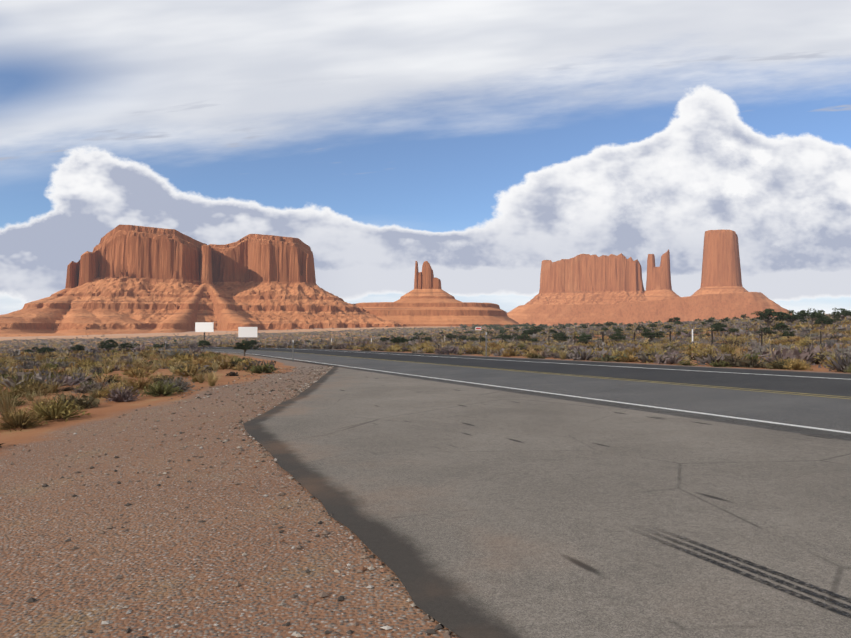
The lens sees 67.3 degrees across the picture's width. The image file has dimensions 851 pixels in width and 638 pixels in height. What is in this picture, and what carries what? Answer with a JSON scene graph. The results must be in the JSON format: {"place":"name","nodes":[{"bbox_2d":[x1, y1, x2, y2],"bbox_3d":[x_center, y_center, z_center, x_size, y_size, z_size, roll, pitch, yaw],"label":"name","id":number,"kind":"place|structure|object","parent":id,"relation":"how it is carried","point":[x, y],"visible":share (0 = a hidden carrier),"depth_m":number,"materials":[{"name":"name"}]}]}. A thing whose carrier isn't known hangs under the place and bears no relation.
{"place":"outdoors","nodes":[
{"label":"outdoors","id":0,"kind":"place"},
{"bbox_2d":[195,322,213,331],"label":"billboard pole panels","id":1,"kind":"object","parent":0,"point":[204,326],"visible":1,"depth_m":221.89,"materials":[{"name":"white metal"}]},
{"bbox_2d":[238,327,256,336],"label":"sign","id":2,"kind":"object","parent":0,"point":[247,331],"depth_m":216.57,"materials":[{"name":"white metal"}]},
{"bbox_2d":[0,331,834,351],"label":"fence wires","id":3,"kind":"object","parent":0,"point":[580,338],"visible":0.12,"depth_m":58.74,"materials":[{"name":"grey metal"}]},
{"bbox_2d":[0,322,850,637],"bbox_3d":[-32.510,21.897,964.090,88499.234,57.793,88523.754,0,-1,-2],"label":"ground","id":4,"kind":"structure","parent":0,"point":[178,602],"depth_m":5.22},
{"bbox_2d":[0,225,413,336],"bbox_3d":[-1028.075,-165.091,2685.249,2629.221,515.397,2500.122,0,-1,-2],"label":"mesa","id":5,"kind":"structure","parent":4,"relation":"on","point":[127,279],"depth_m":2353.48,"materials":[{"name":"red stone"}]},
{"bbox_2d":[0,366,456,637],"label":"shoulder stones","id":6,"kind":"object","parent":4,"relation":"on","point":[447,633],"visible":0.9,"depth_m":7.14,"materials":[{"name":"gravel"}]},
{"bbox_2d":[292,342,293,361],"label":"delineator","id":7,"kind":"object","parent":4,"relation":"on","point":[292,351],"visible":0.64,"depth_m":41.76,"materials":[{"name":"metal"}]},
{"bbox_2d":[0,313,829,350],"bbox_3d":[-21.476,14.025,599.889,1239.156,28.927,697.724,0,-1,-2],"label":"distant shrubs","id":8,"kind":"object","parent":4,"relation":"on","point":[58,344],"visible":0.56,"depth_m":586.69,"materials":[{"name":"green plant"}]},
{"bbox_2d":[0,329,850,388],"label":"shrubs","id":9,"kind":"object","parent":4,"relation":"on","point":[82,366],"visible":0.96,"depth_m":38.90,"materials":[{"name":"green plant"}]},
{"bbox_2d":[0,348,850,447],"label":"shrubs","id":10,"kind":"object","parent":4,"relation":"on","point":[60,408],"visible":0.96,"depth_m":17.86,"materials":[{"name":"green plant"}]},
{"bbox_2d":[0,314,850,358],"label":"shrubs","id":11,"kind":"object","parent":4,"relation":"on","point":[743,326],"visible":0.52,"depth_m":125.64,"materials":[{"name":"green plant"}]},
{"bbox_2d":[13,307,850,355],"bbox_3d":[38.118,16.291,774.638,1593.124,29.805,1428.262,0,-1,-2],"label":"shrubs","id":12,"kind":"object","parent":4,"relation":"on","point":[765,314],"visible":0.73,"depth_m":118.89,"materials":[{"name":"green plant"}]},
{"bbox_2d":[355,261,518,326],"bbox_3d":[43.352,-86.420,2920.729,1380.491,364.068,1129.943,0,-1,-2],"label":"butte","id":13,"kind":"object","parent":4,"relation":"on","point":[427,300],"visible":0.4,"depth_m":2624.89,"materials":[{"name":"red stone"}]},
{"bbox_2d":[128,331,821,347],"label":"fence posts","id":14,"kind":"object","parent":4,"relation":"on","point":[602,338],"visible":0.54,"depth_m":64.73,"materials":[{"name":"brown wood"}]},
{"bbox_2d":[507,229,793,325],"bbox_3d":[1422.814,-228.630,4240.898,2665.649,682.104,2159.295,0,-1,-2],"label":"rock buttes","id":15,"kind":"object","parent":4,"relation":"on","point":[586,288],"visible":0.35,"depth_m":4002.03,"materials":[{"name":"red stone"}]},
{"bbox_2d":[0,0,850,314],"label":"sky","id":16,"kind":"structure","parent":0,"point":[483,142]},
{"bbox_2d":[8,347,850,637],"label":"road","id":17,"kind":"structure","parent":0,"point":[464,509],"depth_m":6.34,"materials":[{"name":"grey asphalt"}]},
{"bbox_2d":[162,349,849,398],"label":"road line","id":18,"kind":"object","parent":17,"relation":"on","point":[619,379],"visible":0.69,"depth_m":17.87,"materials":[{"name":"yellow paint"}]},
{"bbox_2d":[161,349,850,397],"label":"road line","id":19,"kind":"object","parent":17,"relation":"on","point":[618,378],"visible":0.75,"depth_m":18.55,"materials":[{"name":"yellow paint"}]},
{"bbox_2d":[187,350,850,433],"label":"road line","id":20,"kind":"object","parent":17,"relation":"on","point":[622,402],"visible":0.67,"depth_m":12.98,"materials":[{"name":"white paint"}]},
{"bbox_2d":[205,347,850,379],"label":"road line","id":21,"kind":"object","parent":17,"relation":"on","point":[615,366],"visible":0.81,"depth_m":23.74,"materials":[{"name":"white paint"}]},
{"bbox_2d":[662,537,850,617],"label":"tire marks","id":22,"kind":"object","parent":17,"relation":"on","point":[835,602],"visible":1,"depth_m":3.87,"materials":[{"name":"grey rubber"}]}
]}

